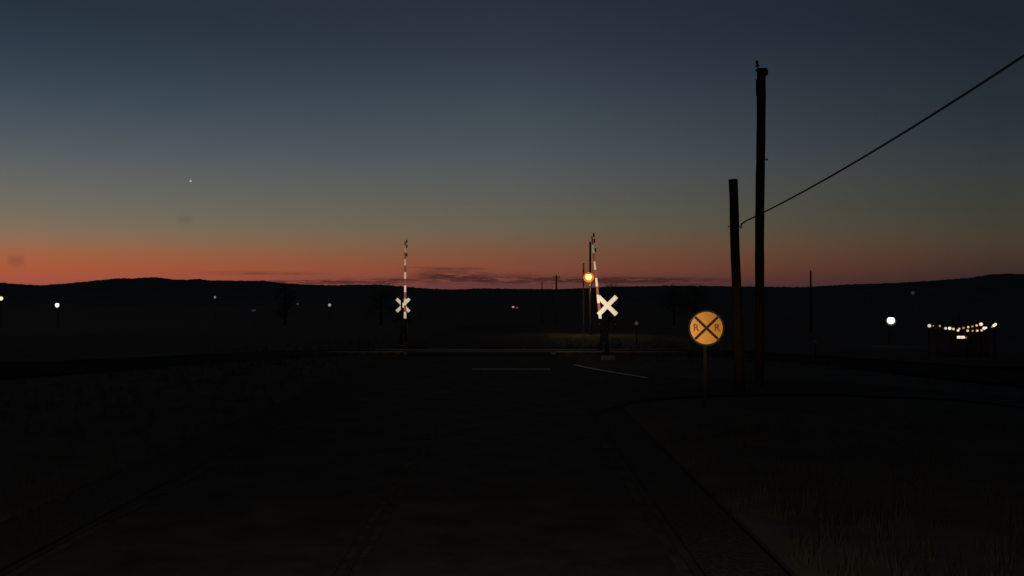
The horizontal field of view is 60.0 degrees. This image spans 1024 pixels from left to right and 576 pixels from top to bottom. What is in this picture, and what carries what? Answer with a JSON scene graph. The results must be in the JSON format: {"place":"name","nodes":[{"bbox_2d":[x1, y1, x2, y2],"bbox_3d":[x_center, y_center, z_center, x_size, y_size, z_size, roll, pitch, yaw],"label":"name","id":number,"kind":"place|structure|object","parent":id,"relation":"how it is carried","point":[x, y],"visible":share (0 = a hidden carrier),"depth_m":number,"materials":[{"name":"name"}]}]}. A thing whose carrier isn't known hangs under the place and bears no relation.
{"place":"outdoors","nodes":[
{"label":"outdoors","id":0,"kind":"place"},
{"bbox_2d":[0,324,703,575],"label":"road","id":1,"kind":"structure","parent":0,"point":[516,473],"depth_m":12.95,"materials":[{"name":"black asphalt"}]},
{"bbox_2d":[4,361,692,575],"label":"edge line","id":2,"kind":"object","parent":1,"relation":"on","point":[677,560],"visible":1,"depth_m":12.24,"materials":[{"name":"paint"}]},
{"bbox_2d":[333,370,471,575],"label":"line","id":3,"kind":"object","parent":1,"relation":"on","point":[352,551],"visible":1,"depth_m":12.60,"materials":[{"name":"yellow paint"}]},
{"bbox_2d":[407,352,550,355],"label":"road ramp","id":4,"kind":"structure","parent":1,"relation":"on","point":[479,354],"depth_m":45.71,"materials":[{"name":"black asphalt"}]},
{"bbox_2d":[0,325,788,575],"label":"shoulder","id":5,"kind":"object","parent":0,"point":[714,538],"visible":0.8,"depth_m":13.44},
{"bbox_2d":[0,304,1023,575],"bbox_3d":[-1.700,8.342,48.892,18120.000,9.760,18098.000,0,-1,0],"label":"ground","id":6,"kind":"structure","parent":0,"point":[104,332],"depth_m":24.39,"materials":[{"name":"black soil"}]},
{"bbox_2d":[271,282,297,324],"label":"broadleaf tree","id":7,"kind":"object","parent":6,"relation":"on","point":[285,305],"visible":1,"depth_m":299.63,"materials":[{"name":"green plant"}]},
{"bbox_2d":[362,283,398,325],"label":"broadleaf tree","id":8,"kind":"object","parent":6,"relation":"on","point":[381,306],"visible":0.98,"depth_m":269.70,"materials":[{"name":"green plant"}]},
{"bbox_2d":[392,240,411,346],"bbox_3d":[-6.850,0.392,55.000,1.260,6.756,0.700,0,-1,0],"label":"crossing signal","id":9,"kind":"object","parent":6,"relation":"on","point":[406,319],"visible":0.98,"depth_m":54.77,"materials":[{"name":"metal"}]},
{"bbox_2d":[553,275,559,324],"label":"utility pole","id":10,"kind":"object","parent":6,"relation":"on","point":[556,303],"visible":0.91,"depth_m":169.85,"materials":[{"name":"brown wood"}]},
{"bbox_2d":[583,263,584,333],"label":"utility pole","id":11,"kind":"object","parent":6,"relation":"on","point":[583,302],"visible":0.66,"depth_m":75.92,"materials":[{"name":"brown wood"}]},
{"bbox_2d":[589,242,591,334],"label":"utility pole","id":12,"kind":"object","parent":6,"relation":"on","point":[590,320],"visible":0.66,"depth_m":74.92,"materials":[{"name":"brown wood"}]},
{"bbox_2d":[583,272,593,281],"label":"street lamp","id":13,"kind":"object","parent":12,"relation":"attached to","point":[588,277],"visible":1,"depth_m":73.70,"materials":[{"name":"yellow glass"}]},
{"bbox_2d":[591,233,619,359],"bbox_3d":[4.554,0.408,42.998,1.389,6.199,0.700,0,-1,0],"label":"crossing signal","id":14,"kind":"object","parent":6,"relation":"on","point":[599,323],"visible":1,"depth_m":42.90,"materials":[{"name":"metal"}]},
{"bbox_2d":[593,283,627,325],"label":"broadleaf tree","id":15,"kind":"object","parent":6,"relation":"on","point":[610,287],"visible":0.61,"depth_m":259.61,"materials":[{"name":"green plant"}]},
{"bbox_2d":[655,283,691,325],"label":"broadleaf tree","id":16,"kind":"object","parent":6,"relation":"on","point":[673,300],"visible":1,"depth_m":249.14,"materials":[{"name":"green plant"}]},
{"bbox_2d":[681,284,711,320],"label":"broadleaf tree","id":17,"kind":"object","parent":6,"relation":"on","point":[695,311],"visible":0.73,"depth_m":254.83,"materials":[{"name":"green plant"}]},
{"bbox_2d":[689,310,723,407],"bbox_3d":[5.263,1.968,24.006,0.971,2.740,0.078,0,-1,0],"label":"railroad sign","id":18,"kind":"object","parent":6,"relation":"on","point":[706,327],"visible":0.99,"depth_m":23.98,"materials":[{"name":"yellow"}]},
{"bbox_2d":[728,179,744,395],"bbox_3d":[6.833,0.121,27.001,0.502,6.882,0.292,0,-1,0],"label":"stub pole","id":19,"kind":"object","parent":6,"relation":"on","point":[734,226],"visible":0.98,"depth_m":26.89,"materials":[{"name":"brown wood"}]},
{"bbox_2d":[740,54,1023,228],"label":"overhead wire","id":20,"kind":"object","parent":19,"relation":"attached to","point":[951,102],"visible":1,"depth_m":17.48,"materials":[{"name":"black metal"}]},
{"bbox_2d":[754,60,767,384],"bbox_3d":[8.434,-2.058,30.031,0.499,11.330,0.316,0,-1,0],"label":"utility pole","id":21,"kind":"object","parent":6,"relation":"on","point":[762,73],"visible":0.98,"depth_m":29.92,"materials":[{"name":"brown wood"}]},
{"bbox_2d":[810,270,811,331],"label":"utility pole","id":22,"kind":"object","parent":6,"relation":"on","point":[810,300],"visible":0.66,"depth_m":149.85,"materials":[{"name":"grey wood"}]},
{"bbox_2d":[887,316,894,345],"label":"floodlight","id":23,"kind":"object","parent":6,"relation":"on","point":[890,319],"visible":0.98,"depth_m":89.83,"materials":[{"name":"black paint"}]},
{"bbox_2d":[928,322,982,357],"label":"string lights","id":24,"kind":"object","parent":6,"relation":"on","point":[953,328],"visible":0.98,"depth_m":69.96,"materials":[{"name":"black metal"}]},
{"bbox_2d":[932,327,992,355],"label":"building","id":25,"kind":"structure","parent":6,"relation":"on","point":[948,342],"depth_m":71.91,"materials":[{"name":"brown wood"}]},
{"bbox_2d":[966,322,996,357],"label":"string lights","id":26,"kind":"object","parent":6,"relation":"on","point":[984,328],"visible":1,"depth_m":69.43,"materials":[{"name":"black metal"}]},
{"bbox_3d":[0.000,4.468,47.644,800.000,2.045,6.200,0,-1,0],"label":"railway ballast","id":27,"kind":"object","parent":6,"relation":"on","visible":0},
{"bbox_2d":[0,349,1023,371],"bbox_3d":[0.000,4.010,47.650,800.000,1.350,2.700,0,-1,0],"label":"railway track","id":28,"kind":"structure","parent":27,"relation":"on","point":[551,351],"depth_m":46.92,"materials":[{"name":"metal"}]},
{"bbox_2d":[0,274,1023,305],"bbox_3d":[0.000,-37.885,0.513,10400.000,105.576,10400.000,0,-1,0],"label":"hills","id":29,"kind":"structure","parent":0,"point":[997,290],"depth_m":2364.56,"materials":[{"name":"black"}]},
{"bbox_2d":[0,0,1023,288],"label":"sky","id":30,"kind":"structure","parent":0,"point":[314,139],"materials":[{"name":"blue"}]},
{"bbox_2d":[557,364,1023,414],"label":"side road","id":31,"kind":"structure","parent":0,"point":[598,391],"depth_m":28.99,"materials":[{"name":"black asphalt"}]},
{"bbox_2d":[576,365,647,377],"bbox_3d":[3.776,3.320,35.664,0.302,0.008,6.963,0,-1,-18],"label":"corner line","id":32,"kind":"object","parent":31,"relation":"on","point":[611,371],"visible":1,"depth_m":35.19,"materials":[{"name":"paint"}]}
]}

